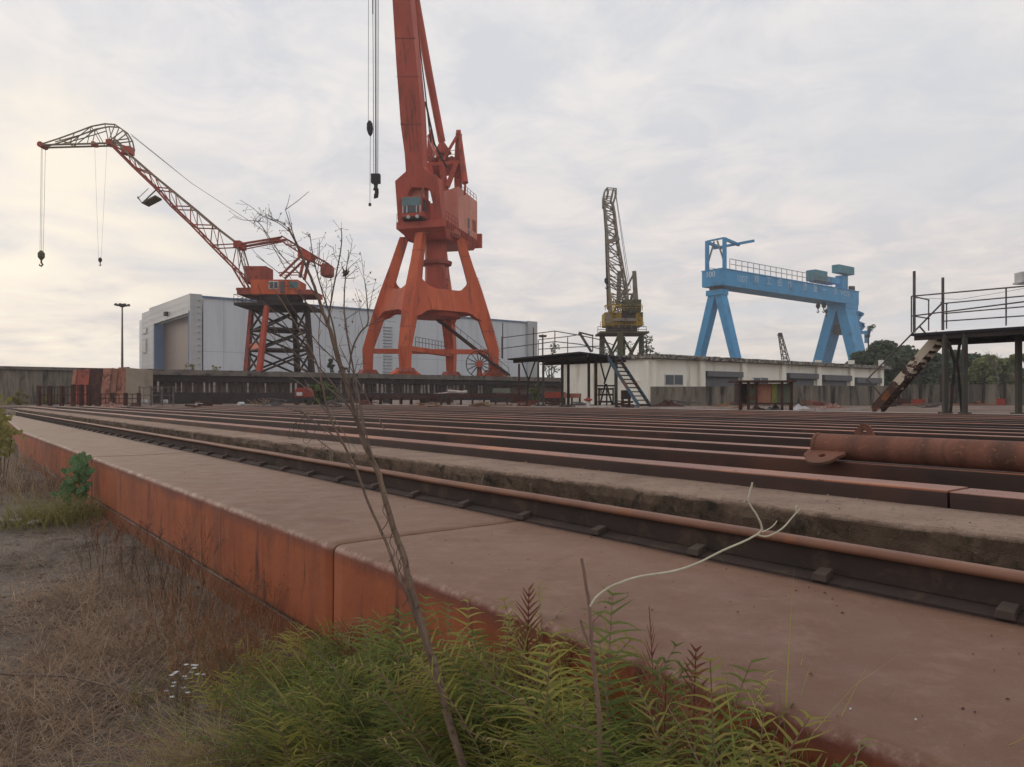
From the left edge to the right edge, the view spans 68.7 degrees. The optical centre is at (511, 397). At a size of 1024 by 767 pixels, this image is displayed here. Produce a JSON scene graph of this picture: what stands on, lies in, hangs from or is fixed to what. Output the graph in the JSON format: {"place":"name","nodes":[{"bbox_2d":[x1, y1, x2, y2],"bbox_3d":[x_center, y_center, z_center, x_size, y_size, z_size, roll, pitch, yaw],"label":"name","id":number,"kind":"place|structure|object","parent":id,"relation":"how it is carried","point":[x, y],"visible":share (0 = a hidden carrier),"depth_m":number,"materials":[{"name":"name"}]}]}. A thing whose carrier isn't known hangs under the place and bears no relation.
{"place":"outdoors","nodes":[
{"label":"outdoors","id":0,"kind":"place"},
{"bbox_2d":[160,610,312,701],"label":"flowering plant","id":1,"kind":"object","parent":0,"point":[233,639],"visible":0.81,"depth_m":4.02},
{"bbox_2d":[0,381,1023,766],"bbox_3d":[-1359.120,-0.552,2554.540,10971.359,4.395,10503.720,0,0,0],"label":"ground","id":2,"kind":"structure","parent":0,"point":[270,387],"depth_m":6.09,"materials":[{"name":"soil"}]},
{"bbox_2d":[0,394,26,484],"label":"leafy shrub","id":3,"kind":"object","parent":2,"relation":"on","point":[7,432],"visible":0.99,"depth_m":13.16,"materials":[{"name":"green plant"}]},
{"bbox_2d":[0,451,73,505],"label":"grass tuft","id":4,"kind":"object","parent":2,"relation":"on","point":[32,484],"visible":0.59,"depth_m":12.02,"materials":[{"name":"plant"}]},
{"bbox_2d":[6,415,82,459],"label":"steel plinth","id":5,"kind":"structure","parent":2,"relation":"on","point":[19,423],"depth_m":21.78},
{"bbox_2d":[37,386,74,405],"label":"steel fence","id":6,"kind":"object","parent":2,"relation":"on","point":[50,395],"visible":1,"depth_m":57.94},
{"bbox_2d":[0,478,112,532],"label":"grass tuft","id":7,"kind":"object","parent":2,"relation":"on","point":[72,502],"visible":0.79,"depth_m":9.55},
{"bbox_2d":[0,494,112,539],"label":"grass tuft","id":8,"kind":"object","parent":2,"relation":"on","point":[26,517],"visible":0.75,"depth_m":9.29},
{"bbox_2d":[0,366,117,404],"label":"yard wall","id":9,"kind":"structure","parent":2,"relation":"on","point":[23,379],"depth_m":68.17,"materials":[{"name":"concrete"}]},
{"bbox_2d":[50,451,94,512],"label":"leafy shrub","id":10,"kind":"object","parent":2,"relation":"on","point":[81,469],"visible":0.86,"depth_m":10.18,"materials":[{"name":"green plant"}]},
{"bbox_2d":[71,384,99,405],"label":"steel fence","id":11,"kind":"object","parent":2,"relation":"on","point":[89,394],"visible":0.95,"depth_m":58.47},
{"bbox_2d":[21,430,193,509],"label":"steel plinth","id":12,"kind":"structure","parent":2,"relation":"on","point":[61,447],"depth_m":13.89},
{"bbox_2d":[0,580,223,756],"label":"fallen twigs","id":13,"kind":"object","parent":2,"relation":"on","point":[86,658],"depth_m":4.13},
{"bbox_2d":[70,517,167,591],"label":"dry weed plant","id":14,"kind":"object","parent":2,"relation":"on","point":[121,550],"visible":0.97,"depth_m":6.39,"materials":[{"name":"plant"}]},
{"bbox_2d":[126,368,152,404],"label":"steel box","id":15,"kind":"object","parent":2,"relation":"on","point":[136,378],"visible":0.71,"depth_m":66.68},
{"bbox_2d":[95,517,236,628],"bbox_3d":[-2.510,1.232,5.392,1.061,0.753,1.208,0,0,0],"label":"grass tuft","id":16,"kind":"object","parent":2,"relation":"on","point":[179,580],"visible":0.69,"depth_m":5.45,"materials":[{"name":"plant"}]},
{"bbox_2d":[50,677,286,766],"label":"grass tuft","id":17,"kind":"object","parent":2,"relation":"on","point":[180,752],"visible":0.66,"depth_m":3.06,"materials":[{"name":"plant"}]},
{"bbox_2d":[120,517,226,611],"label":"dry weed plant","id":18,"kind":"object","parent":2,"relation":"on","point":[183,562],"visible":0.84,"depth_m":5.65,"materials":[{"name":"plant"}]},
{"bbox_2d":[0,482,352,766],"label":"dry grass","id":19,"kind":"structure","parent":2,"relation":"on","point":[15,734],"depth_m":4.39,"materials":[{"name":"plant"}]},
{"bbox_2d":[47,633,305,766],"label":"grass tuft","id":20,"kind":"object","parent":2,"relation":"on","point":[184,753],"visible":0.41,"depth_m":3.12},
{"bbox_2d":[37,123,333,371],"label":"lattice crane","id":21,"kind":"object","parent":2,"relation":"on","point":[253,277],"visible":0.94,"depth_m":85.49,"materials":[{"name":"metal"}]},
{"bbox_2d":[93,597,290,698],"bbox_3d":[-1.869,1.484,4.559,1.501,0.231,1.592,0,0,-33],"label":"grass tuft","id":22,"kind":"object","parent":2,"relation":"on","point":[164,660],"visible":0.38,"depth_m":4.59,"materials":[{"name":"plant"}]},
{"bbox_2d":[121,570,270,656],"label":"dry weed plant","id":23,"kind":"object","parent":2,"relation":"on","point":[189,606],"visible":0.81,"depth_m":4.83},
{"bbox_2d":[128,638,272,727],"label":"dry weed plant","id":24,"kind":"object","parent":2,"relation":"on","point":[133,697],"visible":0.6,"depth_m":3.73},
{"bbox_2d":[134,550,271,643],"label":"grass tuft","id":25,"kind":"object","parent":2,"relation":"on","point":[207,606],"visible":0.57,"depth_m":5.02,"materials":[{"name":"plant"}]},
{"bbox_2d":[126,613,302,709],"bbox_3d":[-1.590,1.411,4.238,0.895,0.364,0.890,0,0,0],"label":"grass tuft","id":26,"kind":"object","parent":2,"relation":"on","point":[204,658],"visible":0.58,"depth_m":4.17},
{"bbox_2d":[141,569,288,671],"bbox_3d":[-1.728,1.316,4.606,0.741,0.570,0.863,0,0,43],"label":"dry weed plant","id":27,"kind":"object","parent":2,"relation":"on","point":[237,614],"visible":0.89,"depth_m":4.52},
{"bbox_2d":[158,621,285,720],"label":"dry weed plant","id":28,"kind":"object","parent":2,"relation":"on","point":[178,658],"visible":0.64,"depth_m":3.91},
{"bbox_2d":[183,662,266,725],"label":"fern","id":29,"kind":"object","parent":2,"relation":"on","point":[212,694],"visible":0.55,"depth_m":3.67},
{"bbox_2d":[170,589,310,682],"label":"grass tuft","id":30,"kind":"object","parent":2,"relation":"on","point":[259,627],"visible":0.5,"depth_m":4.42,"materials":[{"name":"plant"}]},
{"bbox_2d":[115,683,383,766],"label":"grass tuft","id":31,"kind":"object","parent":2,"relation":"on","point":[246,747],"visible":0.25,"depth_m":3.05,"materials":[{"name":"plant"}]},
{"bbox_2d":[202,649,311,735],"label":"fern","id":32,"kind":"object","parent":2,"relation":"on","point":[223,696],"visible":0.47,"depth_m":3.45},
{"bbox_2d":[176,675,346,766],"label":"fern","id":33,"kind":"object","parent":2,"relation":"on","point":[229,756],"visible":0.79,"depth_m":2.97,"materials":[{"name":"plant"}]},
{"bbox_2d":[180,644,362,766],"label":"grass tuft","id":34,"kind":"object","parent":2,"relation":"on","point":[282,696],"visible":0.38,"depth_m":2.99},
{"bbox_2d":[220,665,341,762],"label":"fern","id":35,"kind":"object","parent":2,"relation":"on","point":[249,722],"visible":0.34,"depth_m":3.23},
{"bbox_2d":[235,621,335,689],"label":"fern","id":36,"kind":"object","parent":2,"relation":"on","point":[299,634],"visible":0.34,"depth_m":4.03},
{"bbox_2d":[232,616,345,698],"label":"fern","id":37,"kind":"object","parent":2,"relation":"on","point":[282,647],"visible":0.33,"depth_m":3.95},
{"bbox_2d":[92,453,519,662],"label":"steel plinth","id":38,"kind":"structure","parent":2,"relation":"on","point":[297,530],"depth_m":5.90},
{"bbox_2d":[238,673,373,766],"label":"fern","id":39,"kind":"object","parent":2,"relation":"on","point":[295,735],"visible":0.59,"depth_m":2.94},
{"bbox_2d":[139,293,536,376],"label":"industrial hall","id":40,"kind":"structure","parent":2,"relation":"on","point":[199,331],"depth_m":140.95,"materials":[{"name":"grey metal"}]},
{"bbox_2d":[164,316,187,369],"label":"door","id":41,"kind":"structure","parent":40,"relation":"in","point":[175,331],"depth_m":137.09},
{"bbox_2d":[298,612,390,684],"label":"fern","id":42,"kind":"object","parent":2,"relation":"on","point":[322,647],"visible":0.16,"depth_m":3.76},
{"bbox_2d":[284,630,411,742],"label":"fern","id":43,"kind":"object","parent":2,"relation":"on","point":[382,636],"visible":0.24,"depth_m":3.36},
{"bbox_2d":[287,610,408,723],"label":"fern","id":44,"kind":"object","parent":2,"relation":"on","point":[355,653],"visible":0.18,"depth_m":3.64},
{"bbox_2d":[229,192,466,766],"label":"dead weed plant","id":45,"kind":"object","parent":2,"relation":"on","point":[411,597],"visible":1,"depth_m":2.44,"materials":[{"name":"plant"}]},
{"bbox_2d":[270,635,429,766],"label":"fern","id":46,"kind":"object","parent":2,"relation":"on","point":[306,675],"visible":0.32,"depth_m":3.06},
{"bbox_2d":[146,369,560,403],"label":"quay wall","id":47,"kind":"structure","parent":2,"relation":"on","point":[209,376],"depth_m":83.31,"materials":[{"name":"metal"}]},
{"bbox_2d":[258,605,479,766],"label":"fern","id":48,"kind":"object","parent":2,"relation":"on","point":[343,688],"visible":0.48,"depth_m":2.97,"materials":[{"name":"plant"}]},
{"bbox_2d":[287,668,472,766],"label":"fern","id":49,"kind":"object","parent":2,"relation":"on","point":[320,751],"visible":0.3,"depth_m":2.78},
{"bbox_2d":[282,642,479,766],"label":"fern","id":50,"kind":"object","parent":2,"relation":"on","point":[367,725],"visible":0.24,"depth_m":2.82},
{"bbox_2d":[293,621,474,766],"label":"grass tuft","id":51,"kind":"object","parent":2,"relation":"on","point":[405,755],"visible":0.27,"depth_m":2.80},
{"bbox_2d":[360,395,442,404],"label":"steel rack","id":52,"kind":"object","parent":2,"relation":"on","point":[399,397],"visible":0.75,"depth_m":65.33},
{"bbox_2d":[333,594,480,706],"bbox_3d":[-0.334,1.191,3.220,0.774,0.684,0.636,0,0,35],"label":"fern","id":53,"kind":"object","parent":2,"relation":"on","point":[425,618],"visible":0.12,"depth_m":3.24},
{"bbox_2d":[354,609,485,699],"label":"fern","id":54,"kind":"object","parent":2,"relation":"on","point":[395,640],"visible":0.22,"depth_m":3.32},
{"bbox_2d":[342,625,522,766],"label":"fern","id":55,"kind":"object","parent":2,"relation":"on","point":[398,688],"visible":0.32,"depth_m":2.65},
{"bbox_2d":[358,0,510,376],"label":"portal crane","id":56,"kind":"object","parent":2,"relation":"on","point":[440,227],"visible":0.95,"depth_m":97.21,"materials":[{"name":"metal"}]},
{"bbox_2d":[80,406,809,456],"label":"steel beam","id":57,"kind":"structure","parent":2,"relation":"on","point":[738,447],"depth_m":12.41,"materials":[{"name":"metal"}]},
{"bbox_2d":[361,602,538,766],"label":"fern","id":58,"kind":"object","parent":2,"relation":"on","point":[445,666],"visible":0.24,"depth_m":2.67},
{"bbox_2d":[359,653,552,766],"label":"fern","id":59,"kind":"object","parent":2,"relation":"on","point":[423,726],"visible":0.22,"depth_m":2.51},
{"bbox_2d":[352,624,574,764],"bbox_3d":[-0.198,1.213,2.756,0.728,0.625,0.680,0,0,-27],"label":"fern","id":60,"kind":"object","parent":2,"relation":"on","point":[373,705],"visible":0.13,"depth_m":2.75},
{"bbox_2d":[119,406,811,446],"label":"steel beam","id":61,"kind":"structure","parent":2,"relation":"on","point":[769,440],"depth_m":15.13,"materials":[{"name":"metal"}]},
{"bbox_2d":[381,599,571,708],"bbox_3d":[-0.173,1.171,2.960,0.629,0.716,0.896,0,0,-21],"label":"fern","id":62,"kind":"object","parent":2,"relation":"on","point":[468,624],"visible":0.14,"depth_m":2.99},
{"bbox_2d":[390,631,564,766],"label":"fern","id":63,"kind":"object","parent":2,"relation":"on","point":[446,679],"visible":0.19,"depth_m":2.50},
{"bbox_2d":[142,406,814,437],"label":"steel beam","id":64,"kind":"structure","parent":2,"relation":"on","point":[749,432],"depth_m":17.22,"materials":[{"name":"metal"}]},
{"bbox_2d":[26,406,967,507],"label":"steel beam","id":65,"kind":"structure","parent":2,"relation":"on","point":[923,494],"depth_m":6.79,"materials":[{"name":"metal"}]},
{"bbox_2d":[383,578,649,765],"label":"fern","id":66,"kind":"object","parent":2,"relation":"on","point":[464,675],"visible":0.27,"depth_m":2.58,"materials":[{"name":"plant"}]},
{"bbox_2d":[440,659,592,766],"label":"fern","id":67,"kind":"object","parent":2,"relation":"on","point":[516,727],"visible":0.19,"depth_m":2.38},
{"bbox_2d":[12,408,1023,570],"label":"concrete kerb","id":68,"kind":"structure","parent":2,"relation":"on","point":[983,538],"depth_m":5.57,"materials":[{"name":"concrete"}]},
{"bbox_2d":[360,621,676,766],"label":"fern","id":69,"kind":"object","parent":2,"relation":"on","point":[410,733],"visible":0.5,"depth_m":2.39,"materials":[{"name":"plant"}]},
{"bbox_2d":[56,406,1023,492],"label":"steel beam","id":70,"kind":"structure","parent":2,"relation":"on","point":[993,480],"depth_m":8.45,"materials":[{"name":"metal"}]},
{"bbox_2d":[804,424,1023,472],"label":"rusty pipe","id":71,"kind":"object","parent":70,"relation":"on","point":[870,446],"visible":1,"depth_m":6.60,"materials":[{"name":"metal"}]},
{"bbox_2d":[404,631,676,766],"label":"fern","id":72,"kind":"object","parent":2,"relation":"on","point":[547,683],"visible":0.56,"depth_m":2.26,"materials":[{"name":"plant"}]},
{"bbox_2d":[504,583,601,740],"bbox_3d":[0.199,1.054,2.644,0.496,0.898,0.142,0,0,-41],"label":"fern","id":73,"kind":"object","parent":2,"relation":"on","point":[528,621],"visible":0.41,"depth_m":2.50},
{"bbox_2d":[424,615,699,766],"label":"fern","id":74,"kind":"object","parent":2,"relation":"on","point":[549,688],"visible":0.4,"depth_m":2.41,"materials":[{"name":"plant"}]},
{"bbox_2d":[511,677,619,766],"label":"fern","id":75,"kind":"object","parent":2,"relation":"on","point":[584,709],"visible":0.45,"depth_m":2.03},
{"bbox_2d":[501,323,629,407],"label":"raised platform","id":76,"kind":"structure","parent":2,"relation":"on","point":[568,359],"depth_m":50.47,"materials":[{"name":"metal"}]},
{"bbox_2d":[458,586,705,766],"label":"fern","id":77,"kind":"object","parent":2,"relation":"on","point":[611,613],"visible":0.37,"depth_m":2.33,"materials":[{"name":"plant"}]},
{"bbox_2d":[158,406,1023,440],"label":"steel beam","id":78,"kind":"structure","parent":2,"relation":"on","point":[940,435],"depth_m":15.94,"materials":[{"name":"metal"}]},
{"bbox_2d":[186,406,1023,435],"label":"steel beam","id":79,"kind":"structure","parent":2,"relation":"on","point":[847,428],"depth_m":17.56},
{"bbox_2d":[456,641,770,766],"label":"fern","id":80,"kind":"object","parent":2,"relation":"on","point":[545,676],"visible":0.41,"depth_m":2.27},
{"bbox_2d":[215,406,1023,432],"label":"steel beam","id":81,"kind":"structure","parent":2,"relation":"on","point":[885,426],"depth_m":19.19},
{"bbox_2d":[595,187,648,355],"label":"yellow crane","id":82,"kind":"object","parent":2,"relation":"on","point":[626,320],"visible":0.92,"depth_m":138.68,"materials":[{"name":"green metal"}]},
{"bbox_2d":[607,355,650,407],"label":"steel stair","id":83,"kind":"object","parent":2,"relation":"on","point":[639,389],"visible":0.98,"depth_m":47.03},
{"bbox_2d":[243,406,1023,429],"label":"steel beam","id":84,"kind":"structure","parent":2,"relation":"on","point":[989,427],"depth_m":20.98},
{"bbox_2d":[248,405,1023,426],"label":"steel beam","id":85,"kind":"structure","parent":2,"relation":"on","point":[903,422],"depth_m":22.50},
{"bbox_2d":[527,663,771,766],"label":"fern","id":86,"kind":"object","parent":2,"relation":"on","point":[639,725],"visible":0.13,"depth_m":2.17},
{"bbox_2d":[283,405,1023,423],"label":"steel beam","id":87,"kind":"structure","parent":2,"relation":"on","point":[725,416],"depth_m":24.07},
{"bbox_2d":[476,657,833,766],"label":"fern","id":88,"kind":"object","parent":2,"relation":"on","point":[713,730],"visible":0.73,"depth_m":1.84,"materials":[{"name":"plant"}]},
{"bbox_2d":[292,405,1023,422],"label":"steel beam","id":89,"kind":"structure","parent":2,"relation":"on","point":[728,415],"depth_m":25.83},
{"bbox_2d":[636,605,683,764],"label":"fern","id":90,"kind":"object","parent":2,"relation":"on","point":[655,712],"visible":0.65,"depth_m":2.02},
{"bbox_2d":[468,630,859,766],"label":"fern","id":91,"kind":"object","parent":2,"relation":"on","point":[604,684],"visible":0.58,"depth_m":2.07,"materials":[{"name":"plant"}]},
{"bbox_2d":[535,687,793,766],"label":"fern","id":92,"kind":"object","parent":2,"relation":"on","point":[685,702],"visible":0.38,"depth_m":1.93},
{"bbox_2d":[319,405,1023,420],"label":"steel beam","id":93,"kind":"structure","parent":2,"relation":"on","point":[737,413],"depth_m":27.56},
{"bbox_2d":[334,521,1023,766],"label":"steel plinth","id":94,"kind":"structure","parent":2,"relation":"on","point":[939,671],"depth_m":2.76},
{"bbox_2d":[15,411,1023,624],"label":"crane rail","id":95,"kind":"object","parent":94,"relation":"on","point":[991,592],"visible":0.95,"depth_m":4.02,"materials":[{"name":"metal"}]},
{"bbox_2d":[519,657,838,766],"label":"fern","id":96,"kind":"object","parent":2,"relation":"on","point":[615,741],"visible":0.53,"depth_m":2.00,"materials":[{"name":"plant"}]},
{"bbox_2d":[349,405,1023,418],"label":"steel beam","id":97,"kind":"structure","parent":2,"relation":"on","point":[743,412],"depth_m":29.00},
{"bbox_2d":[580,482,799,766],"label":"pale twig","id":98,"kind":"object","parent":2,"relation":"on","point":[595,681],"visible":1,"depth_m":1.96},
{"bbox_2d":[670,643,715,766],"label":"fern","id":99,"kind":"object","parent":2,"relation":"on","point":[697,700],"visible":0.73,"depth_m":1.86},
{"bbox_2d":[368,405,1023,417],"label":"steel beam","id":100,"kind":"structure","parent":2,"relation":"on","point":[740,411],"depth_m":31.06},
{"bbox_2d":[421,405,1023,415],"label":"steel beam","id":101,"kind":"structure","parent":2,"relation":"on","point":[770,411],"depth_m":33.27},
{"bbox_2d":[564,354,890,404],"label":"workshop building","id":102,"kind":"structure","parent":2,"relation":"on","point":[647,371],"depth_m":71.62,"materials":[{"name":"white concrete"}]},
{"bbox_2d":[727,380,795,410],"bbox_3d":[12.529,-0.077,37.160,3.207,1.494,1.700,0,0,0],"label":"cabinet shelter","id":103,"kind":"object","parent":2,"relation":"on","point":[749,392],"visible":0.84,"depth_m":36.81,"materials":[{"name":"metal"}]},
{"bbox_2d":[722,695,817,766],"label":"fern","id":104,"kind":"object","parent":2,"relation":"on","point":[760,746],"visible":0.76,"depth_m":1.98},
{"bbox_2d":[666,705,876,766],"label":"fern","id":105,"kind":"object","parent":2,"relation":"on","point":[716,746],"visible":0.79,"depth_m":1.84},
{"bbox_2d":[694,237,870,362],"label":"gantry crane","id":106,"kind":"object","parent":2,"relation":"on","point":[843,314],"visible":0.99,"depth_m":257.07,"materials":[{"name":"metal"}]},
{"bbox_2d":[557,577,1022,766],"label":"grass tuft","id":107,"kind":"object","parent":2,"relation":"on","point":[784,743],"visible":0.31,"depth_m":2.00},
{"bbox_2d":[859,339,913,385],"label":"tree","id":108,"kind":"object","parent":2,"relation":"on","point":[875,351],"visible":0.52,"depth_m":110.26,"materials":[{"name":"green plant"}]},
{"bbox_2d":[865,304,941,411],"bbox_3d":[16.825,-1.530,32.027,0.838,4.700,3.131,0,0,-38],"label":"steel stair","id":109,"kind":"object","parent":2,"relation":"on","point":[909,373],"visible":0.91,"depth_m":31.90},
{"bbox_2d":[908,353,960,383],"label":"tree","id":110,"kind":"object","parent":2,"relation":"on","point":[931,370],"visible":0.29,"depth_m":107.92,"materials":[{"name":"green plant"}]},
{"bbox_2d":[896,375,1023,404],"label":"yard fence","id":111,"kind":"object","parent":2,"relation":"on","point":[983,391],"visible":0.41,"depth_m":62.00,"materials":[{"name":"concrete"}]},
{"bbox_2d":[911,271,1023,413],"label":"raised platform","id":112,"kind":"structure","parent":2,"relation":"on","point":[963,338],"depth_m":28.86,"materials":[{"name":"metal"}]},
{"bbox_2d":[950,488,1023,515],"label":"steel beam","id":113,"kind":"structure","parent":2,"relation":"on","point":[993,501],"depth_m":4.71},
{"bbox_2d":[960,354,1022,383],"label":"tree","id":114,"kind":"object","parent":2,"relation":"on","point":[978,368],"visible":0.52,"depth_m":106.52,"materials":[{"name":"green plant"}]},
{"bbox_2d":[0,0,1023,377],"label":"sky","id":115,"kind":"structure","parent":0,"point":[883,140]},
{"bbox_2d":[650,386,895,405],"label":"boundary wall","id":116,"kind":"structure","parent":0,"point":[838,395],"depth_m":60.00,"materials":[{"name":"concrete"}]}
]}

